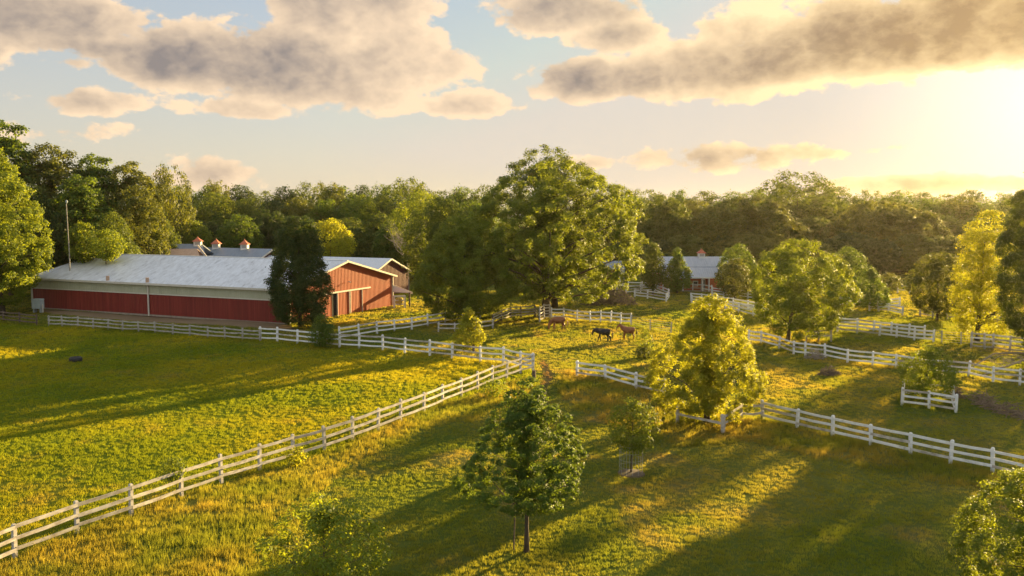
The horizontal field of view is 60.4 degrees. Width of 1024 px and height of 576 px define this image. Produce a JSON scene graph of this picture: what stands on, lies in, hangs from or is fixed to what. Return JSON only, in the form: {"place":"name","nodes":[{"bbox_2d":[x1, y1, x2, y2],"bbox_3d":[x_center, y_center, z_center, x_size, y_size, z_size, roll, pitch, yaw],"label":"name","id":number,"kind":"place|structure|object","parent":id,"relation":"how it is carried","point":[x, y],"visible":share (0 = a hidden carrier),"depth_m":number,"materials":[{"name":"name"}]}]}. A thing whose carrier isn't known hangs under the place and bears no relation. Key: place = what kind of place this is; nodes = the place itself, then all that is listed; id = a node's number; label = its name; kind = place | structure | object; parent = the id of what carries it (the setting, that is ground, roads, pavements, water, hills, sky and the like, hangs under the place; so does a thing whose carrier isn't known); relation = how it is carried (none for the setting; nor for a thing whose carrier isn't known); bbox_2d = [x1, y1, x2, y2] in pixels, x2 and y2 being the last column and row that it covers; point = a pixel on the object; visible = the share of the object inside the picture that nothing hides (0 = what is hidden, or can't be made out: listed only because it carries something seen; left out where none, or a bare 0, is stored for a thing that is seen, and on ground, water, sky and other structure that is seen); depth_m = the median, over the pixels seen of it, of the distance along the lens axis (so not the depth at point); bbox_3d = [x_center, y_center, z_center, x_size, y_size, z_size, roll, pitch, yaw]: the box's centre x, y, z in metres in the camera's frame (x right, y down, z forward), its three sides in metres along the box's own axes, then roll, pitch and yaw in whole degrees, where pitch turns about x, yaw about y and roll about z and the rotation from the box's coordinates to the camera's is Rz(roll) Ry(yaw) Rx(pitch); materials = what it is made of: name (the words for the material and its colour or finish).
{"place":"outdoors","nodes":[
{"label":"outdoors","id":0,"kind":"place"},
{"bbox_2d":[0,218,1023,575],"bbox_3d":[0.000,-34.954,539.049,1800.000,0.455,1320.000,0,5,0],"label":"ground","id":1,"kind":"structure","parent":0,"point":[796,502],"depth_m":49.95,"materials":[{"name":"green plant"}]},
{"bbox_2d":[0,119,54,295],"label":"forest tree","id":2,"kind":"object","parent":1,"relation":"on","point":[13,147],"visible":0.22,"depth_m":140.05,"materials":[{"name":"green plant"}]},
{"bbox_2d":[0,147,55,314],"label":"edge tree","id":3,"kind":"object","parent":1,"relation":"on","point":[10,243],"visible":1,"depth_m":115.35,"materials":[{"name":"green plant"}]},
{"bbox_2d":[2,182,66,290],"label":"forest tree","id":4,"kind":"object","parent":1,"relation":"on","point":[48,210],"visible":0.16,"depth_m":131.13,"materials":[{"name":"green plant"}]},
{"bbox_2d":[13,142,101,248],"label":"forest tree","id":5,"kind":"object","parent":1,"relation":"on","point":[57,175],"visible":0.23,"depth_m":142.57,"materials":[{"name":"green plant"}]},
{"bbox_2d":[34,210,80,272],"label":"forest tree","id":6,"kind":"object","parent":1,"relation":"on","point":[59,259],"visible":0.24,"depth_m":129.47,"materials":[{"name":"green plant"}]},
{"bbox_2d":[61,220,96,262],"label":"tall tree","id":7,"kind":"object","parent":1,"relation":"on","point":[80,248],"visible":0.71,"depth_m":127.11,"materials":[{"name":"green plant"}]},
{"bbox_2d":[44,173,120,267],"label":"forest tree","id":8,"kind":"object","parent":1,"relation":"on","point":[81,198],"visible":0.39,"depth_m":133.72,"materials":[{"name":"green plant"}]},
{"bbox_2d":[70,152,133,229],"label":"forest tree","id":9,"kind":"object","parent":1,"relation":"on","point":[100,173],"visible":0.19,"depth_m":147.54,"materials":[{"name":"green plant"}]},
{"bbox_2d":[84,229,128,263],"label":"round tree","id":10,"kind":"object","parent":1,"relation":"on","point":[96,247],"visible":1,"depth_m":125.26,"materials":[{"name":"green plant"}]},
{"bbox_2d":[92,210,142,257],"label":"forest tree","id":11,"kind":"object","parent":1,"relation":"on","point":[122,231],"visible":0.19,"depth_m":132.13,"materials":[{"name":"green plant"}]},
{"bbox_2d":[98,161,169,248],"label":"forest tree","id":12,"kind":"object","parent":1,"relation":"on","point":[138,177],"visible":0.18,"depth_m":149.67,"materials":[{"name":"green plant"}]},
{"bbox_2d":[113,184,170,254],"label":"forest tree","id":13,"kind":"object","parent":1,"relation":"on","point":[140,228],"visible":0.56,"depth_m":140.49,"materials":[{"name":"green plant"}]},
{"bbox_2d":[47,315,260,340],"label":"rail fence","id":14,"kind":"object","parent":1,"relation":"on","point":[155,327],"visible":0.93,"depth_m":99.14,"materials":[{"name":"white wood"}]},
{"bbox_2d":[143,212,181,249],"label":"forest tree","id":15,"kind":"object","parent":1,"relation":"on","point":[171,238],"visible":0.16,"depth_m":149.02,"materials":[{"name":"green plant"}]},
{"bbox_2d":[145,162,196,243],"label":"forest tree","id":16,"kind":"object","parent":1,"relation":"on","point":[163,184],"visible":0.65,"depth_m":156.71,"materials":[{"name":"green plant"}]},
{"bbox_2d":[159,455,188,496],"bbox_3d":[-16.317,9.121,42.350,1.517,2.258,1.428,-2,5,-19],"label":"tree","id":17,"kind":"object","parent":1,"relation":"on","point":[173,466],"visible":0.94,"depth_m":42.16,"materials":[{"name":"green plant"}]},
{"bbox_2d":[146,236,213,255],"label":"tan roofed house","id":18,"kind":"structure","parent":1,"relation":"on","point":[197,248],"depth_m":148.36,"materials":[{"name":"beige metal"}]},
{"bbox_2d":[180,219,213,246],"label":"round tree","id":19,"kind":"object","parent":1,"relation":"on","point":[207,240],"visible":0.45,"depth_m":161.12,"materials":[{"name":"green plant"}]},
{"bbox_2d":[31,254,397,323],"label":"red barn","id":20,"kind":"structure","parent":1,"relation":"on","point":[140,284],"depth_m":116.74,"materials":[{"name":"metal"}]},
{"bbox_2d":[336,291,349,315],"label":"sliding door","id":21,"kind":"structure","parent":20,"relation":"in","point":[343,298],"depth_m":115.64,"materials":[{"name":"red wood"}]},
{"bbox_2d":[350,289,362,312],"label":"sliding door","id":22,"kind":"structure","parent":20,"relation":"in","point":[356,296],"depth_m":118.38,"materials":[{"name":"red wood"}]},
{"bbox_2d":[178,191,250,236],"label":"forest tree","id":23,"kind":"object","parent":1,"relation":"on","point":[216,215],"visible":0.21,"depth_m":194.12,"materials":[{"name":"green plant"}]},
{"bbox_2d":[198,177,232,219],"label":"forest tree","id":24,"kind":"object","parent":1,"relation":"on","point":[214,188],"visible":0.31,"depth_m":208.84,"materials":[{"name":"green plant"}]},
{"bbox_2d":[214,213,264,248],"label":"round tree","id":25,"kind":"object","parent":1,"relation":"on","point":[231,228],"visible":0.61,"depth_m":163.22,"materials":[{"name":"green plant"}]},
{"bbox_2d":[207,239,274,257],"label":"stable","id":26,"kind":"structure","parent":1,"relation":"on","point":[243,250],"depth_m":153.42,"materials":[{"name":"grey metal"}]},
{"bbox_2d":[222,183,266,210],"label":"forest tree","id":27,"kind":"object","parent":1,"relation":"on","point":[236,192],"visible":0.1,"depth_m":223.12,"materials":[{"name":"green plant"}]},
{"bbox_2d":[225,197,267,247],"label":"forest tree","id":28,"kind":"object","parent":1,"relation":"on","point":[242,206],"visible":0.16,"depth_m":196.24,"materials":[{"name":"green plant"}]},
{"bbox_2d":[234,209,288,248],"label":"forest tree","id":29,"kind":"object","parent":1,"relation":"on","point":[265,223],"visible":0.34,"depth_m":171.77,"materials":[{"name":"green plant"}]},
{"bbox_2d":[0,322,531,560],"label":"paddock grass","id":30,"kind":"structure","parent":1,"relation":"on","point":[206,378],"depth_m":66.30,"materials":[{"name":"green plant"}]},
{"bbox_2d":[0,353,534,558],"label":"rail fence","id":31,"kind":"object","parent":1,"relation":"on","point":[131,507],"visible":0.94,"depth_m":44.89,"materials":[{"name":"paint"}]},
{"bbox_2d":[258,184,304,214],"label":"forest tree","id":32,"kind":"object","parent":1,"relation":"on","point":[281,191],"visible":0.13,"depth_m":219.46,"materials":[{"name":"green plant"}]},
{"bbox_2d":[271,196,326,225],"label":"forest tree","id":33,"kind":"object","parent":1,"relation":"on","point":[295,212],"visible":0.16,"depth_m":197.74,"materials":[{"name":"green plant"}]},
{"bbox_2d":[263,215,335,327],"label":"column tree","id":34,"kind":"object","parent":1,"relation":"on","point":[300,298],"visible":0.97,"depth_m":101.10,"materials":[{"name":"green plant"}]},
{"bbox_2d":[283,181,336,214],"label":"forest tree","id":35,"kind":"object","parent":1,"relation":"on","point":[303,195],"visible":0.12,"depth_m":223.09,"materials":[{"name":"green plant"}]},
{"bbox_2d":[305,313,339,347],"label":"bush","id":36,"kind":"object","parent":1,"relation":"on","point":[321,321],"visible":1,"depth_m":87.81,"materials":[{"name":"green plant"}]},
{"bbox_2d":[249,492,398,575],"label":"sparse sapling","id":37,"kind":"object","parent":1,"relation":"on","point":[318,518],"visible":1,"depth_m":29.71,"materials":[{"name":"green plant"}]},
{"bbox_2d":[305,198,345,223],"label":"forest tree","id":38,"kind":"object","parent":1,"relation":"on","point":[328,212],"visible":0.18,"depth_m":195.32,"materials":[{"name":"green plant"}]},
{"bbox_2d":[305,182,348,220],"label":"forest tree","id":39,"kind":"object","parent":1,"relation":"on","point":[334,194],"visible":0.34,"depth_m":212.26,"materials":[{"name":"green plant"}]},
{"bbox_2d":[310,217,357,256],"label":"round tree","id":40,"kind":"object","parent":1,"relation":"on","point":[333,248],"visible":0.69,"depth_m":158.09,"materials":[{"name":"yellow plant"}]},
{"bbox_2d":[266,255,408,293],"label":"red barn","id":41,"kind":"structure","parent":1,"relation":"on","point":[391,265],"depth_m":143.74,"materials":[{"name":"metal"}]},
{"bbox_2d":[326,217,379,257],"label":"forest tree","id":42,"kind":"object","parent":1,"relation":"on","point":[348,225],"visible":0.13,"depth_m":174.10,"materials":[{"name":"green plant"}]},
{"bbox_2d":[326,198,380,253],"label":"forest tree","id":43,"kind":"object","parent":1,"relation":"on","point":[343,209],"visible":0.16,"depth_m":195.18,"materials":[{"name":"green plant"}]},
{"bbox_2d":[341,191,380,239],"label":"forest tree","id":44,"kind":"object","parent":1,"relation":"on","point":[362,212],"visible":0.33,"depth_m":193.94,"materials":[{"name":"green plant"}]},
{"bbox_2d":[350,211,405,266],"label":"forest tree","id":45,"kind":"object","parent":1,"relation":"on","point":[378,221],"visible":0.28,"depth_m":171.16,"materials":[{"name":"green plant"}]},
{"bbox_2d":[370,222,403,260],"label":"tree","id":46,"kind":"object","parent":1,"relation":"on","point":[385,251],"visible":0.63,"depth_m":163.62,"materials":[{"name":"green plant"}]},
{"bbox_2d":[259,326,533,369],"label":"rail fence","id":47,"kind":"object","parent":1,"relation":"on","point":[429,341],"visible":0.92,"depth_m":84.86,"materials":[{"name":"white paint"}]},
{"bbox_2d":[373,176,440,217],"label":"forest tree","id":48,"kind":"object","parent":1,"relation":"on","point":[402,193],"visible":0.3,"depth_m":202.31,"materials":[{"name":"green plant"}]},
{"bbox_2d":[338,308,480,336],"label":"rail fence","id":49,"kind":"object","parent":1,"relation":"on","point":[393,324],"visible":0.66,"depth_m":99.37,"materials":[{"name":"white paint"}]},
{"bbox_2d":[382,190,450,257],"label":"pale tree","id":50,"kind":"object","parent":1,"relation":"on","point":[397,219],"visible":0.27,"depth_m":163.20,"materials":[{"name":"green plant"}]},
{"bbox_2d":[398,194,482,312],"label":"leafy tree","id":51,"kind":"object","parent":1,"relation":"on","point":[435,217],"visible":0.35,"depth_m":115.19,"materials":[{"name":"green plant"}]},
{"bbox_2d":[411,211,518,322],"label":"round tree","id":52,"kind":"object","parent":1,"relation":"on","point":[462,295],"visible":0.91,"depth_m":106.20,"materials":[{"name":"green plant"}]},
{"bbox_2d":[448,306,486,350],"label":"sapling","id":53,"kind":"object","parent":1,"relation":"on","point":[469,322],"visible":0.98,"depth_m":84.88,"materials":[{"name":"green plant"}]},
{"bbox_2d":[479,376,511,397],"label":"shrub","id":54,"kind":"object","parent":1,"relation":"on","point":[493,386],"visible":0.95,"depth_m":65.01,"materials":[{"name":"green plant"}]},
{"bbox_2d":[0,304,1022,560],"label":"fence line grass","id":55,"kind":"structure","parent":1,"relation":"on","point":[360,436],"depth_m":64.11,"materials":[{"name":"green plant"}]},
{"bbox_2d":[0,368,1023,575],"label":"tall dry grass","id":56,"kind":"structure","parent":1,"relation":"on","point":[131,537],"depth_m":43.28,"materials":[{"name":"green plant"}]},
{"bbox_2d":[451,376,587,552],"bbox_3d":[0.319,7.313,35.943,5.616,7.484,5.868,0,5,0],"label":"young oak","id":57,"kind":"object","parent":1,"relation":"on","point":[523,415],"visible":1,"depth_m":35.16,"materials":[{"name":"green plant"}]},
{"bbox_2d":[478,144,613,307],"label":"tall tree","id":58,"kind":"object","parent":1,"relation":"on","point":[505,196],"visible":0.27,"depth_m":120.03,"materials":[{"name":"green plant"}]},
{"bbox_2d":[466,159,648,315],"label":"oak","id":59,"kind":"object","parent":1,"relation":"on","point":[551,246],"visible":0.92,"depth_m":109.68,"materials":[{"name":"green plant"}]},
{"bbox_2d":[551,307,631,323],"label":"rail fence","id":60,"kind":"object","parent":1,"relation":"on","point":[600,315],"visible":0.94,"depth_m":108.25,"materials":[{"name":"white paint"}]},
{"bbox_2d":[583,285,637,305],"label":"brush pile","id":61,"kind":"object","parent":1,"relation":"on","point":[615,299],"visible":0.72,"depth_m":127.40,"materials":[{"name":"brown wood"}]},
{"bbox_2d":[575,360,665,391],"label":"rail fence","id":62,"kind":"object","parent":1,"relation":"on","point":[635,374],"visible":0.73,"depth_m":70.46,"materials":[{"name":"white paint"}]},
{"bbox_2d":[618,445,644,477],"bbox_3d":[6.293,9.056,46.491,1.500,1.575,1.462,0,5,0],"label":"wire cage","id":63,"kind":"object","parent":1,"relation":"on","point":[635,472],"visible":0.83,"depth_m":46.29,"materials":[{"name":"grey metal"}]},
{"bbox_2d":[606,396,662,471],"bbox_3d":[6.424,7.797,46.387,3.237,4.364,2.770,0,5,0],"label":"sapling","id":64,"kind":"object","parent":1,"relation":"on","point":[636,446],"visible":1,"depth_m":46.01,"materials":[{"name":"green plant"}]},
{"bbox_2d":[638,240,666,293],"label":"tree","id":65,"kind":"object","parent":1,"relation":"on","point":[648,277],"visible":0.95,"depth_m":142.78,"materials":[{"name":"green plant"}]},
{"bbox_2d":[633,196,705,241],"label":"forest tree","id":66,"kind":"object","parent":1,"relation":"on","point":[660,211],"visible":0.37,"depth_m":201.02,"materials":[{"name":"green plant"}]},
{"bbox_2d":[660,247,693,292],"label":"tree","id":67,"kind":"object","parent":1,"relation":"on","point":[677,269],"visible":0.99,"depth_m":143.97,"materials":[{"name":"green plant"}]},
{"bbox_2d":[662,234,723,256],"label":"forest tree","id":68,"kind":"object","parent":1,"relation":"on","point":[688,247],"visible":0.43,"depth_m":187.26,"materials":[{"name":"green plant"}]},
{"bbox_2d":[656,248,739,291],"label":"house","id":69,"kind":"structure","parent":1,"relation":"on","point":[702,267],"depth_m":150.77,"materials":[{"name":"grey metal"},{"name":"red painted wood"},{"name":"white paint"}]},
{"bbox_2d":[643,294,768,425],"bbox_3d":[12.521,4.685,57.436,7.960,8.878,6.927,4,6,36],"label":"golden tree","id":70,"kind":"object","parent":1,"relation":"on","point":[708,380],"visible":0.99,"depth_m":56.06,"materials":[{"name":"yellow plant"}]},
{"bbox_2d":[713,258,752,297],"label":"tree","id":71,"kind":"object","parent":1,"relation":"on","point":[733,284],"visible":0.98,"depth_m":136.06,"materials":[{"name":"green plant"}]},
{"bbox_2d":[716,241,758,291],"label":"tree","id":72,"kind":"object","parent":1,"relation":"on","point":[742,251],"visible":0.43,"depth_m":145.90,"materials":[{"name":"green plant"}]},
{"bbox_2d":[710,233,785,270],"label":"forest tree","id":73,"kind":"object","parent":1,"relation":"on","point":[751,241],"visible":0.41,"depth_m":179.81,"materials":[{"name":"green plant"}]},
{"bbox_2d":[688,195,812,255],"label":"forest tree","id":74,"kind":"object","parent":1,"relation":"on","point":[746,211],"visible":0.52,"depth_m":190.12,"materials":[{"name":"green plant"}]},
{"bbox_2d":[752,169,841,224],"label":"forest tree","id":75,"kind":"object","parent":1,"relation":"on","point":[806,206],"visible":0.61,"depth_m":217.18,"materials":[{"name":"green plant"}]},
{"bbox_2d":[747,238,862,341],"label":"maple tree","id":76,"kind":"object","parent":1,"relation":"on","point":[792,292],"visible":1,"depth_m":90.09,"materials":[{"name":"green plant"}]},
{"bbox_2d":[785,214,848,249],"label":"forest tree","id":77,"kind":"object","parent":1,"relation":"on","point":[817,222],"visible":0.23,"depth_m":202.67,"materials":[{"name":"green plant"}]},
{"bbox_2d":[821,246,868,299],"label":"round tree","id":78,"kind":"object","parent":1,"relation":"on","point":[849,256],"visible":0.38,"depth_m":131.39,"materials":[{"name":"green plant"}]},
{"bbox_2d":[821,231,882,269],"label":"forest tree","id":79,"kind":"object","parent":1,"relation":"on","point":[856,238],"visible":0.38,"depth_m":186.11,"materials":[{"name":"green plant"}]},
{"bbox_2d":[848,264,891,310],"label":"cone tree","id":80,"kind":"object","parent":1,"relation":"on","point":[873,296],"visible":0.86,"depth_m":120.05,"materials":[{"name":"green plant"}]},
{"bbox_2d":[852,238,903,273],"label":"forest tree","id":81,"kind":"object","parent":1,"relation":"on","point":[884,263],"visible":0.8,"depth_m":179.84,"materials":[{"name":"green plant"}]},
{"bbox_2d":[813,199,949,266],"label":"forest tree","id":82,"kind":"object","parent":1,"relation":"on","point":[888,212],"visible":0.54,"depth_m":195.14,"materials":[{"name":"green plant"}]},
{"bbox_2d":[748,329,1023,384],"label":"rail fence","id":83,"kind":"object","parent":1,"relation":"on","point":[993,373],"visible":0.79,"depth_m":79.08,"materials":[{"name":"white paint"}]},
{"bbox_2d":[837,321,934,341],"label":"rail fence","id":84,"kind":"object","parent":1,"relation":"on","point":[914,333],"visible":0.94,"depth_m":95.45,"materials":[{"name":"white paint"}]},
{"bbox_2d":[760,399,1023,471],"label":"rail fence","id":85,"kind":"object","parent":1,"relation":"on","point":[910,442],"visible":0.92,"depth_m":50.48,"materials":[{"name":"white paint"}]},
{"bbox_2d":[871,208,956,262],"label":"forest tree","id":86,"kind":"object","parent":1,"relation":"on","point":[938,228],"visible":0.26,"depth_m":195.45,"materials":[{"name":"green plant"}]},
{"bbox_2d":[884,233,948,271],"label":"forest tree","id":87,"kind":"object","parent":1,"relation":"on","point":[911,246],"visible":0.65,"depth_m":184.58,"materials":[{"name":"green plant"}]},
{"bbox_2d":[895,342,962,402],"bbox_3d":[30.180,6.172,63.683,4.420,4.577,4.560,0,5,0],"label":"tree","id":88,"kind":"object","parent":1,"relation":"on","point":[930,354],"visible":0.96,"depth_m":62.87,"materials":[{"name":"green plant"}]},
{"bbox_2d":[900,379,957,412],"bbox_3d":[29.985,7.872,63.326,4.586,1.750,3.387,4,7,40],"label":"rail fence","id":89,"kind":"object","parent":1,"relation":"on","point":[953,395],"visible":0.73,"depth_m":61.99,"materials":[{"name":"white paint"}]},
{"bbox_2d":[902,249,968,320],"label":"round tree","id":90,"kind":"object","parent":1,"relation":"on","point":[934,300],"visible":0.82,"depth_m":108.98,"materials":[{"name":"green plant"}]},
{"bbox_2d":[911,195,963,222],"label":"forest tree","id":91,"kind":"object","parent":1,"relation":"on","point":[929,204],"visible":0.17,"depth_m":228.71,"materials":[{"name":"green plant"}]},
{"bbox_2d":[905,235,977,271],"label":"forest tree","id":92,"kind":"object","parent":1,"relation":"on","point":[947,244],"visible":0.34,"depth_m":184.46,"materials":[{"name":"green plant"}]},
{"bbox_2d":[933,214,970,250],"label":"forest tree","id":93,"kind":"object","parent":1,"relation":"on","point":[956,228],"visible":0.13,"depth_m":203.37,"materials":[{"name":"green plant"}]},
{"bbox_2d":[936,195,989,227],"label":"forest tree","id":94,"kind":"object","parent":1,"relation":"on","point":[960,207],"visible":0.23,"depth_m":226.53,"materials":[{"name":"green plant"}]},
{"bbox_2d":[950,201,1006,233],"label":"forest tree","id":95,"kind":"object","parent":1,"relation":"on","point":[975,210],"visible":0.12,"depth_m":223.29,"materials":[{"name":"green plant"}]},
{"bbox_2d":[947,209,1019,341],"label":"tall tree","id":96,"kind":"object","parent":1,"relation":"on","point":[983,276],"visible":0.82,"depth_m":92.08,"materials":[{"name":"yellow plant"}]},
{"bbox_2d":[944,463,1023,575],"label":"foreground tree","id":97,"kind":"object","parent":1,"relation":"on","point":[979,564],"visible":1,"depth_m":27.47,"materials":[{"name":"green plant"}]},
{"bbox_2d":[966,389,1023,422],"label":"branch row","id":98,"kind":"object","parent":1,"relation":"on","point":[989,404],"visible":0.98,"depth_m":61.29,"materials":[{"name":"brown wood"}]},
{"bbox_2d":[970,332,1023,351],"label":"rail fence","id":99,"kind":"object","parent":1,"relation":"on","point":[993,339],"visible":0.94,"depth_m":87.53,"materials":[{"name":"paint"}]},
{"bbox_2d":[972,350,1023,376],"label":"fallen tree","id":100,"kind":"object","parent":1,"relation":"on","point":[1012,360],"visible":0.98,"depth_m":76.39,"materials":[{"name":"brown wood"}]},
{"bbox_2d":[990,172,1023,345],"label":"tall tree","id":101,"kind":"object","parent":1,"relation":"on","point":[1008,282],"visible":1,"depth_m":76.35,"materials":[{"name":"green plant"}]},
{"bbox_2d":[0,0,1023,214],"label":"sky","id":102,"kind":"structure","parent":0,"point":[664,96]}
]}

